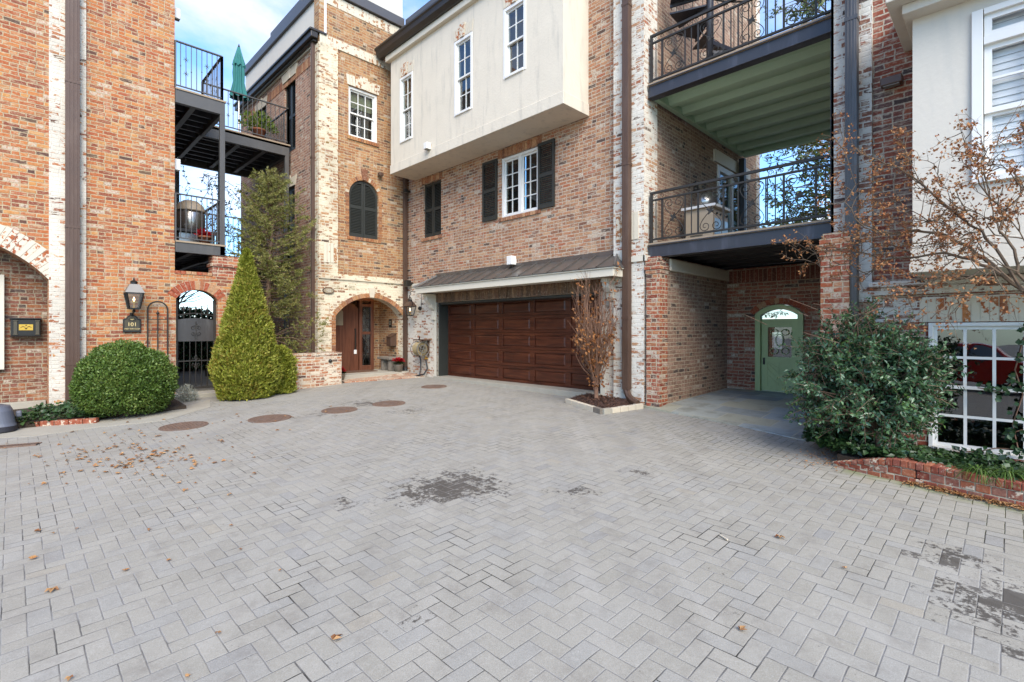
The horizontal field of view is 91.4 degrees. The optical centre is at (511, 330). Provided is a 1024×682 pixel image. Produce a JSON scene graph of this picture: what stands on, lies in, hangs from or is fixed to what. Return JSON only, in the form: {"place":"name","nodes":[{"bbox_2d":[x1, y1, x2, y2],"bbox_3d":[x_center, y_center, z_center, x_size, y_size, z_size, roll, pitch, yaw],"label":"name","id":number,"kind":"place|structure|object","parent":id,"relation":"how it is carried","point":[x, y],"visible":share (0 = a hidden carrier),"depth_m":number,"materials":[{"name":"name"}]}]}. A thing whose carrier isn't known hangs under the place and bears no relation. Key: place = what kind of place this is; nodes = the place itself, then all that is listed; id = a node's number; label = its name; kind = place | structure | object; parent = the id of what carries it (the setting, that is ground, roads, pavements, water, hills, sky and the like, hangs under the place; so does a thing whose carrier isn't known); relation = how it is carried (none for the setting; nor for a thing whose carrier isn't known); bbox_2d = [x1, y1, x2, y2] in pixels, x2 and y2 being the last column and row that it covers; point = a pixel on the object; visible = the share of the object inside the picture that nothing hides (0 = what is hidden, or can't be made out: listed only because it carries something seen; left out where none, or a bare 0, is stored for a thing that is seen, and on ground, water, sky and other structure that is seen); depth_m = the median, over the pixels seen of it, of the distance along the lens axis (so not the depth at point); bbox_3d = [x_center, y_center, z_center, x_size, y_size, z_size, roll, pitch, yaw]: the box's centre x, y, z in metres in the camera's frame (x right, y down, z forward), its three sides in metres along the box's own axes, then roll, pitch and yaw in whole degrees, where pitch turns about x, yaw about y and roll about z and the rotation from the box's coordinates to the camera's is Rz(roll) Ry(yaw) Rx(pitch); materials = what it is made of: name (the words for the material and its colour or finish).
{"place":"outdoors","nodes":[
{"label":"outdoors","id":0,"kind":"place"},
{"bbox_2d":[13,398,186,428],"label":"planting soil","id":1,"kind":"structure","parent":0,"point":[176,404],"depth_m":8.70,"materials":[{"name":"brown soil"}]},
{"bbox_2d":[15,396,112,425],"bbox_3d":[-7.759,1.368,8.571,1.286,0.331,1.835,0,0,-45],"label":"ivy","id":2,"kind":"object","parent":1,"relation":"on","point":[68,406],"visible":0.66,"depth_m":8.29,"materials":[{"name":"green plant"}]},
{"bbox_2d":[67,338,179,416],"bbox_3d":[-6.774,0.842,8.771,1.541,1.434,1.545,0,0,-45],"label":"boxwood bush","id":3,"kind":"object","parent":1,"relation":"on","point":[121,376],"visible":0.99,"depth_m":8.36,"materials":[{"name":"green plant"}]},
{"bbox_2d":[175,0,830,318],"label":"sky","id":4,"kind":"structure","parent":0,"point":[215,26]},
{"bbox_2d":[0,369,1023,681],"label":"driveway","id":5,"kind":"structure","parent":0,"point":[452,531],"depth_m":3.55,"materials":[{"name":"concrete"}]},
{"bbox_2d":[0,404,21,433],"bbox_3d":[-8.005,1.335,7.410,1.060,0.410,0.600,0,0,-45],"label":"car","id":6,"kind":"object","parent":5,"relation":"on","point":[8,422],"visible":1,"depth_m":7.53,"materials":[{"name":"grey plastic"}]},
{"bbox_2d":[0,442,41,448],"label":"drain grate","id":7,"kind":"object","parent":5,"relation":"on","point":[20,445],"visible":1,"depth_m":6.71,"materials":[{"name":"metal"}]},
{"bbox_2d":[34,417,98,426],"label":"brick curb","id":8,"kind":"structure","parent":5,"relation":"on","point":[67,422],"depth_m":8.02,"materials":[{"name":"red brick"}]},
{"bbox_2d":[0,0,174,408],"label":"brick townhouse","id":9,"kind":"structure","parent":5,"relation":"on","point":[87,152],"depth_m":9.52,"materials":[{"name":"brick"}]},
{"bbox_2d":[0,275,3,369],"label":"window","id":10,"kind":"structure","parent":9,"relation":"in","point":[1,276],"depth_m":9.16,"materials":[{"name":"beige paint"}]},
{"bbox_2d":[9,318,41,336],"bbox_3d":[-9.130,-0.057,9.389,0.435,0.347,0.206,0,0,-45],"label":"wall mailbox","id":11,"kind":"object","parent":9,"relation":"attached to","point":[23,327],"depth_m":9.33,"materials":[{"name":"black metal"}]},
{"bbox_2d":[123,315,140,331],"bbox_3d":[-7.613,-0.135,10.017,0.290,0.350,0.047,0,0,-45],"label":"house number plaque","id":12,"kind":"object","parent":9,"relation":"attached to","point":[131,323],"visible":1,"depth_m":10.00,"materials":[{"name":"black metal"}]},
{"bbox_2d":[123,278,144,315],"bbox_3d":[-7.488,-0.617,9.892,0.314,0.855,0.412,0,0,-45],"label":"gas lantern","id":13,"kind":"object","parent":9,"relation":"attached to","point":[133,287],"visible":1,"depth_m":9.82,"materials":[{"name":"black metal"}]},
{"bbox_2d":[175,7,180,21],"bbox_3d":[-7.198,-6.766,10.706,0.150,0.228,0.140,0,0,-45],"label":"floodlight","id":14,"kind":"object","parent":9,"relation":"attached to","point":[177,14],"visible":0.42,"depth_m":10.68,"materials":[{"name":"white paint"}]},
{"bbox_2d":[175,158,180,171],"bbox_3d":[-7.198,-3.536,10.706,0.150,0.248,0.140,0,0,-45],"label":"floodlight","id":15,"kind":"object","parent":9,"relation":"attached to","point":[177,165],"visible":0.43,"depth_m":10.68,"materials":[{"name":"white paint"}]},
{"bbox_2d":[0,400,209,437],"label":"flagstone border","id":16,"kind":"object","parent":5,"relation":"on","point":[53,429],"visible":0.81,"depth_m":8.06,"materials":[{"name":"stone"}]},
{"bbox_2d":[147,301,168,354],"bbox_3d":[-7.283,0.407,10.281,0.370,2.025,0.070,0,0,-45],"label":"garden trellis","id":17,"kind":"object","parent":5,"relation":"on","point":[157,319],"visible":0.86,"depth_m":10.28,"materials":[{"name":"black metal"}]},
{"bbox_2d":[158,421,208,430],"bbox_3d":[-5.137,1.514,7.830,0.660,0.063,0.660,0,0,-45],"label":"manhole cover","id":18,"kind":"object","parent":5,"relation":"on","point":[179,426],"visible":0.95,"depth_m":7.78,"materials":[{"name":"metal"}]},
{"bbox_2d":[174,383,198,402],"bbox_3d":[-6.636,1.287,10.170,0.488,0.427,0.502,0,0,-45],"label":"silver shrub","id":19,"kind":"object","parent":5,"relation":"on","point":[187,396],"visible":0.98,"depth_m":10.13,"materials":[{"name":"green plant"}]},
{"bbox_2d":[179,290,211,310],"bbox_3d":[-11.781,-0.416,17.135,3.330,3.833,0.505,0,0,-45],"label":"bare tree","id":20,"kind":"object","parent":5,"relation":"on","point":[183,296],"visible":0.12,"depth_m":17.57,"materials":[{"name":"grey plant"}]},
{"bbox_2d":[179,306,212,370],"bbox_3d":[-10.360,0.327,16.017,4.200,2.346,0.698,0,0,-45],"label":"courtyard hedge","id":21,"kind":"object","parent":5,"relation":"on","point":[198,350],"visible":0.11,"depth_m":16.07,"materials":[{"name":"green plant"}]},
{"bbox_2d":[168,255,238,398],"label":"garden wall","id":22,"kind":"structure","parent":5,"relation":"on","point":[215,282],"depth_m":11.09,"materials":[{"name":"orange brick"}]},
{"bbox_2d":[176,298,215,389],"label":"iron gate","id":23,"kind":"structure","parent":22,"relation":"attached to","point":[189,329],"depth_m":10.94,"materials":[{"name":"black metal"}]},
{"bbox_2d":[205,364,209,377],"bbox_3d":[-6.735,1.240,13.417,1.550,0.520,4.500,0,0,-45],"label":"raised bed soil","id":24,"kind":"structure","parent":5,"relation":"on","point":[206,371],"depth_m":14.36,"materials":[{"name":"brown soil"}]},
{"bbox_2d":[225,166,328,352],"bbox_3d":[-6.016,-1.476,12.441,2.482,5.204,2.596,0,0,-45],"label":"spruce tree","id":25,"kind":"object","parent":24,"relation":"on","point":[273,191],"visible":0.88,"depth_m":12.32,"materials":[{"name":"green plant"}]},
{"bbox_2d":[274,318,306,352],"bbox_3d":[-5.738,0.359,12.887,1.160,1.334,1.214,0,0,24],"label":"berry shrub","id":26,"kind":"object","parent":24,"relation":"on","point":[281,340],"visible":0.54,"depth_m":12.76,"materials":[{"name":"green plant"}]},
{"bbox_2d":[174,39,290,375],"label":"steel balcony","id":27,"kind":"structure","parent":5,"relation":"on","point":[201,139],"depth_m":12.75,"materials":[{"name":"black metal"}]},
{"bbox_2d":[176,200,216,243],"bbox_3d":[-7.672,-2.505,11.986,0.860,1.210,0.800,0,0,-45],"label":"barbecue grill","id":28,"kind":"object","parent":27,"relation":"on","point":[186,230],"visible":0.51,"depth_m":11.71,"materials":[{"name":"silver metal"}]},
{"bbox_2d":[194,228,211,242],"bbox_3d":[-7.125,-2.156,11.533,0.390,0.492,0.389,0,0,-12],"label":"flower pot","id":29,"kind":"object","parent":27,"relation":"on","point":[206,235],"visible":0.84,"depth_m":11.47,"materials":[{"name":"ceramic"}]},
{"bbox_2d":[175,158,247,255],"bbox_3d":[-8.840,-2.487,14.723,1.829,7.374,1.656,0,0,-22],"label":"tree","id":30,"kind":"object","parent":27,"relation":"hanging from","point":[209,188],"visible":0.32,"depth_m":14.93,"materials":[{"name":"plant"}]},
{"bbox_2d":[229,45,248,131],"bbox_3d":[-7.740,-6.630,14.183,0.496,2.980,0.508,0,0,25],"label":"patio umbrella","id":31,"kind":"object","parent":27,"relation":"on","point":[238,73],"visible":0.88,"depth_m":14.10,"materials":[{"name":"teal fabric"}]},
{"bbox_2d":[237,110,278,137],"bbox_3d":[-6.888,-5.565,13.634,1.080,0.850,0.818,0,0,-45],"label":"flower pot","id":32,"kind":"object","parent":27,"relation":"on","point":[257,129],"visible":0.88,"depth_m":13.49,"materials":[{"name":"ceramic"}]},
{"bbox_2d":[207,247,284,400],"bbox_3d":[-5.601,-0.121,10.555,1.450,3.292,1.483,0,0,-45],"label":"arborvitae","id":33,"kind":"object","parent":5,"relation":"on","point":[244,364],"visible":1,"depth_m":10.21,"materials":[{"name":"green plant"}]},
{"bbox_2d":[248,414,290,422],"bbox_3d":[-4.032,1.485,8.331,0.660,0.063,0.660,0,0,-45],"label":"manhole cover","id":34,"kind":"object","parent":5,"relation":"on","point":[269,418],"visible":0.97,"depth_m":8.29,"materials":[{"name":"metal"}]},
{"bbox_2d":[274,344,298,393],"bbox_3d":[-5.147,0.896,11.091,0.806,1.205,0.813,0,0,-45],"label":"arborvitae","id":35,"kind":"object","parent":5,"relation":"on","point":[289,376],"visible":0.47,"depth_m":10.97,"materials":[{"name":"green plant"}]},
{"bbox_2d":[292,351,341,388],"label":"planter wall","id":36,"kind":"structure","parent":5,"relation":"on","point":[317,369],"depth_m":12.03,"materials":[{"name":"brick"}]},
{"bbox_2d":[234,0,407,370],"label":"brick townhouse","id":37,"kind":"structure","parent":5,"relation":"on","point":[320,70],"depth_m":13.67,"materials":[{"name":"brick"}]},
{"bbox_2d":[322,287,333,293],"bbox_3d":[-4.726,-1.020,12.872,0.310,0.170,0.043,0,0,-45],"label":"house number plaque","id":38,"kind":"object","parent":37,"relation":"attached to","point":[327,290],"visible":1,"depth_m":12.86,"materials":[{"name":"brown metal"}]},
{"bbox_2d":[336,303,357,370],"bbox_3d":[-4.815,0.160,14.071,1.050,2.000,0.110,0,0,-45],"label":"front door","id":39,"kind":"structure","parent":37,"relation":"in","point":[347,317],"depth_m":14.22,"materials":[{"name":"brown wood"}]},
{"bbox_2d":[349,86,376,142],"bbox_3d":[-4.146,-5.870,13.721,0.860,1.340,0.232,0,0,-45],"label":"window","id":40,"kind":"structure","parent":37,"relation":"in","point":[363,125],"depth_m":13.80,"materials":[{"name":"white paint"}]},
{"bbox_2d":[386,333,396,345],"bbox_3d":[-3.546,0.270,14.676,0.220,0.380,0.270,0,0,-45],"label":"wall mailbox","id":41,"kind":"object","parent":37,"relation":"attached to","point":[391,339],"depth_m":14.61,"materials":[{"name":"brown metal"}]},
{"bbox_2d":[321,407,356,413],"bbox_3d":[-3.109,1.452,9.013,0.620,0.061,0.620,0,0,-45],"label":"manhole cover","id":42,"kind":"object","parent":5,"relation":"on","point":[334,410],"visible":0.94,"depth_m":8.94,"materials":[{"name":"metal"}]},
{"bbox_2d":[344,369,408,379],"bbox_3d":[-4.193,1.262,14.036,2.120,0.195,1.420,0,0,-45],"label":"concrete landing","id":43,"kind":"object","parent":5,"relation":"on","point":[379,372],"visible":0.26,"depth_m":13.49,"materials":[{"name":"beige concrete"}]},
{"bbox_2d":[345,370,377,372],"bbox_3d":[-4.384,1.154,14.001,1.100,0.020,0.500,0,0,-45],"label":"doormat","id":44,"kind":"object","parent":43,"relation":"on","point":[355,371],"visible":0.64,"depth_m":13.95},
{"bbox_2d":[377,356,400,370],"bbox_3d":[-3.578,0.965,14.552,0.400,0.390,0.680,0,0,-45],"label":"stone bench","id":45,"kind":"object","parent":43,"relation":"on","point":[387,363],"visible":0.8,"depth_m":14.43,"materials":[{"name":"grey stone"}]},
{"bbox_2d":[393,357,404,371],"bbox_3d":[-3.213,0.954,14.115,0.394,0.421,0.418,0,0,-20],"label":"flower pot","id":46,"kind":"object","parent":43,"relation":"on","point":[399,361],"visible":1,"depth_m":14.05,"materials":[{"name":"stone"}]},
{"bbox_2d":[342,372,424,382],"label":"brick walkway","id":47,"kind":"structure","parent":5,"relation":"on","point":[397,376],"depth_m":13.37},
{"bbox_2d":[342,366,345,379],"bbox_3d":[-4.410,1.115,12.860,0.369,0.371,0.363,0,0,-45],"label":"flower pot","id":48,"kind":"object","parent":47,"relation":"on","point":[343,373],"visible":0.27,"depth_m":12.83,"materials":[{"name":"ceramic"}]},
{"bbox_2d":[372,400,404,406],"bbox_3d":[-2.366,1.424,9.618,0.620,0.061,0.620,0,0,-45],"label":"manhole cover","id":49,"kind":"object","parent":5,"relation":"on","point":[388,403],"visible":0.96,"depth_m":9.57,"materials":[{"name":"metal"}]},
{"bbox_2d":[5,406,846,680],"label":"fallen leaves","id":50,"kind":"object","parent":5,"relation":"on","point":[334,636],"visible":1,"depth_m":5.80,"materials":[{"name":"brown plant"}]},
{"bbox_2d":[421,385,446,388],"bbox_3d":[-1.845,1.346,11.825,0.600,0.061,0.600,0,0,-45],"label":"manhole cover","id":51,"kind":"object","parent":5,"relation":"on","point":[432,386],"visible":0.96,"depth_m":11.78,"materials":[{"name":"metal"}]},
{"bbox_2d":[433,375,601,396],"bbox_3d":[-0.014,1.319,11.766,0.580,0.162,5.380,0,0,-45],"label":"concrete apron","id":52,"kind":"object","parent":5,"relation":"on","point":[563,391],"visible":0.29,"depth_m":11.20,"materials":[{"name":"grey concrete"}]},
{"bbox_2d":[374,0,820,404],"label":"brick townhouse","id":53,"kind":"structure","parent":5,"relation":"on","point":[488,97],"depth_m":10.54,"materials":[{"name":"brown brick"}]},
{"bbox_2d":[400,71,412,143],"bbox_3d":[-2.723,-5.850,13.222,0.232,1.740,0.610,0,0,-45],"label":"window","id":54,"kind":"structure","parent":53,"relation":"in","point":[406,115],"depth_m":13.34,"materials":[{"name":"white paint"}]},
{"bbox_2d":[404,280,412,286],"bbox_3d":[-2.934,-1.331,14.248,0.250,0.178,0.150,0,0,-45],"label":"floodlight","id":55,"kind":"object","parent":53,"relation":"attached to","point":[408,283],"visible":1,"depth_m":14.17,"materials":[{"name":"black metal"}]},
{"bbox_2d":[404,291,421,315],"bbox_3d":[-2.765,-0.748,13.952,0.416,0.697,0.352,0,0,-45],"label":"gas lantern","id":56,"kind":"object","parent":53,"relation":"attached to","point":[409,303],"visible":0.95,"depth_m":13.91,"materials":[{"name":"black metal"}]},
{"bbox_2d":[410,336,430,375],"bbox_3d":[-2.610,0.724,13.725,0.506,1.138,0.621,0,0,-45],"label":"hose reel","id":57,"kind":"object","parent":53,"relation":"attached to","point":[421,348],"visible":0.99,"depth_m":13.66,"materials":[{"name":"metal"}]},
{"bbox_2d":[423,142,430,150],"bbox_3d":[-2.058,-4.536,12.367,0.230,0.168,0.140,0,0,-45],"label":"floodlight","id":58,"kind":"object","parent":53,"relation":"attached to","point":[427,146],"visible":0.88,"depth_m":12.30,"materials":[{"name":"white paint"}]},
{"bbox_2d":[454,32,471,116],"bbox_3d":[-1.061,-5.870,11.560,0.232,1.740,0.650,0,0,-45],"label":"window","id":59,"kind":"structure","parent":53,"relation":"in","point":[463,84],"depth_m":11.68,"materials":[{"name":"white paint"}]},
{"bbox_2d":[502,153,518,217],"bbox_3d":[0.050,-3.335,11.640,0.212,1.390,0.590,0,0,-45],"label":"window","id":60,"kind":"structure","parent":53,"relation":"in","point":[513,161],"depth_m":11.74,"materials":[{"name":"white paint"}]},
{"bbox_2d":[507,255,516,265],"bbox_3d":[0.021,-1.576,11.363,0.260,0.208,0.160,0,0,-45],"label":"floodlight","id":61,"kind":"object","parent":53,"relation":"attached to","point":[511,260],"visible":0.92,"depth_m":11.27,"materials":[{"name":"white paint"}]},
{"bbox_2d":[503,0,525,79],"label":"window","id":62,"kind":"structure","parent":53,"relation":"in","point":[514,52],"depth_m":10.49,"materials":[{"name":"white paint"}]},
{"bbox_2d":[448,296,599,390],"bbox_3d":[0.115,0.222,11.896,0.074,2.045,5.460,0,0,-45],"label":"garage door","id":63,"kind":"structure","parent":53,"relation":"in","point":[528,342],"depth_m":11.79,"materials":[{"name":"brown wood"}]},
{"bbox_2d":[519,147,537,213],"bbox_3d":[0.452,-3.335,11.235,0.212,1.390,0.590,0,0,-45],"label":"window","id":64,"kind":"structure","parent":53,"relation":"in","point":[531,155],"depth_m":11.33,"materials":[{"name":"white paint"}]},
{"bbox_2d":[717,165,746,232],"bbox_3d":[5.180,-2.630,11.862,1.700,2.180,0.130,0,0,-45],"label":"glazed door","id":65,"kind":"structure","parent":53,"relation":"in","point":[721,171],"depth_m":11.82,"materials":[{"name":"white paint"}]},
{"bbox_2d":[648,0,830,157],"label":"steel balcony","id":66,"kind":"structure","parent":53,"relation":"attached to","point":[768,94],"depth_m":8.82,"materials":[{"name":"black metal"}]},
{"bbox_2d":[648,154,830,269],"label":"steel balcony","id":67,"kind":"structure","parent":53,"relation":"attached to","point":[742,248],"depth_m":8.27,"materials":[{"name":"black metal"}]},
{"bbox_2d":[681,192,729,237],"bbox_3d":[3.787,-2.130,9.712,0.810,1.120,0.660,0,0,-45],"label":"outdoor grill","id":68,"kind":"object","parent":67,"relation":"on","point":[711,218],"visible":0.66,"depth_m":9.50,"materials":[{"name":"beige metal"}]},
{"bbox_2d":[714,218,727,233],"bbox_3d":[3.987,-1.860,9.533,0.600,0.480,0.018,0,0,-45],"label":"cabinet door","id":69,"kind":"structure","parent":68,"relation":"in","point":[715,219],"depth_m":9.46,"materials":[{"name":"silver metal"}]},
{"bbox_2d":[755,305,803,393],"bbox_3d":[5.381,0.367,10.062,0.140,1.765,0.890,0,0,-45],"label":"green door","id":70,"kind":"structure","parent":53,"relation":"in","point":[771,361],"depth_m":10.11,"materials":[{"name":"green paint"}]},
{"bbox_2d":[565,393,642,414],"bbox_3d":[1.552,1.308,9.065,1.067,0.226,1.411,0,0,-45],"label":"tree bed","id":71,"kind":"object","parent":5,"relation":"on","point":[602,404],"visible":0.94,"depth_m":8.82,"materials":[{"name":"beige stone"}]},
{"bbox_2d":[569,261,621,398],"bbox_3d":[1.511,0.083,9.072,1.002,2.634,1.001,0,0,-45],"label":"columnar tree","id":72,"kind":"object","parent":71,"relation":"in","point":[596,357],"visible":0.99,"depth_m":9.01,"materials":[{"name":"orange plant"}]},
{"bbox_2d":[644,256,669,407],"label":"brick pier","id":73,"kind":"structure","parent":5,"relation":"on","point":[656,268],"depth_m":8.81,"materials":[{"name":"red brick"}]},
{"bbox_2d":[760,0,830,318],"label":"background tree","id":74,"kind":"object","parent":5,"relation":"on","point":[815,144],"visible":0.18,"depth_m":14.91,"materials":[{"name":"grey plant"}]},
{"bbox_2d":[817,231,852,433],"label":"brick pier","id":75,"kind":"structure","parent":5,"relation":"on","point":[835,292],"depth_m":6.53,"materials":[{"name":"red brick"}]},
{"bbox_2d":[744,294,973,454],"bbox_3d":[4.026,0.551,5.764,2.033,1.887,1.936,0,0,-45],"label":"holly bush","id":76,"kind":"object","parent":5,"relation":"on","point":[882,383],"visible":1,"depth_m":5.35,"materials":[{"name":"green plant"}]},
{"bbox_2d":[771,101,1023,349],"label":"maple tree","id":77,"kind":"object","parent":5,"relation":"on","point":[952,209],"visible":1,"depth_m":4.48,"materials":[{"name":"orange plant"}]},
{"bbox_2d":[793,448,1023,509],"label":"leaf litter","id":78,"kind":"object","parent":5,"relation":"on","point":[973,496],"visible":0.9,"depth_m":4.56,"materials":[{"name":"brown plant"}]},
{"bbox_2d":[831,0,1023,461],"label":"brick townhouse","id":79,"kind":"structure","parent":5,"relation":"on","point":[949,60],"depth_m":5.69,"materials":[{"name":"white paint"}]},
{"bbox_2d":[880,73,902,89],"bbox_3d":[4.766,-3.096,6.265,0.230,0.108,0.220,0,0,-45],"label":"floodlight","id":80,"kind":"object","parent":79,"relation":"attached to","point":[891,81],"visible":1,"depth_m":6.19,"materials":[{"name":"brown metal"}]},
{"bbox_2d":[928,322,1023,459],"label":"window","id":81,"kind":"structure","parent":79,"relation":"in","point":[978,421],"depth_m":5.77,"materials":[{"name":"white paint"}]},
{"bbox_2d":[951,324,1023,458],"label":"climbing ivy","id":82,"kind":"object","parent":79,"relation":"attached to","point":[1010,431],"visible":0.97,"depth_m":5.46,"materials":[{"name":"green plant"}]},
{"bbox_2d":[972,0,1023,183],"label":"window","id":83,"kind":"structure","parent":79,"relation":"in","point":[987,37],"depth_m":5.00,"materials":[{"name":"white paint"}]},
{"bbox_2d":[833,456,1023,507],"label":"brick curb","id":84,"kind":"structure","parent":5,"relation":"on","point":[896,468],"depth_m":4.71,"materials":[{"name":"red brick"}]},
{"bbox_2d":[944,463,1013,484],"bbox_3d":[4.274,1.305,4.558,0.552,0.138,0.559,0,0,-8],"label":"liriope clump","id":85,"kind":"object","parent":84,"relation":"on","point":[977,470],"visible":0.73,"depth_m":4.51,"materials":[{"name":"green plant"}]},
{"bbox_2d":[980,464,1023,489],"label":"liriope clump","id":86,"kind":"object","parent":84,"relation":"on","point":[1012,472],"visible":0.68,"depth_m":4.39,"materials":[{"name":"green plant"}]},
{"bbox_2d":[670,0,752,60],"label":"spiral staircase","id":87,"kind":"structure","parent":0,"point":[682,15],"depth_m":9.31,"materials":[{"name":"grey paint"}]},
{"bbox_2d":[643,388,820,440],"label":"bluestone path","id":88,"kind":"structure","parent":0,"point":[764,411],"depth_m":8.42,"materials":[{"name":"grey stone"}]},
{"bbox_2d":[837,451,978,464],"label":"planting soil","id":89,"kind":"structure","parent":0,"point":[844,456],"depth_m":5.49,"materials":[{"name":"brown soil"}]},
{"bbox_2d":[804,423,874,449],"bbox_3d":[3.845,1.277,6.004,0.960,0.265,0.740,0,0,-31],"label":"ivy","id":90,"kind":"object","parent":89,"relation":"on","point":[840,438],"visible":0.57,"depth_m":5.88,"materials":[{"name":"green plant"}]},
{"bbox_2d":[801,429,1023,480],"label":"ivy","id":91,"kind":"object","parent":89,"relation":"on","point":[943,456],"visible":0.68,"depth_m":5.23,"materials":[{"name":"green plant"}]}
]}

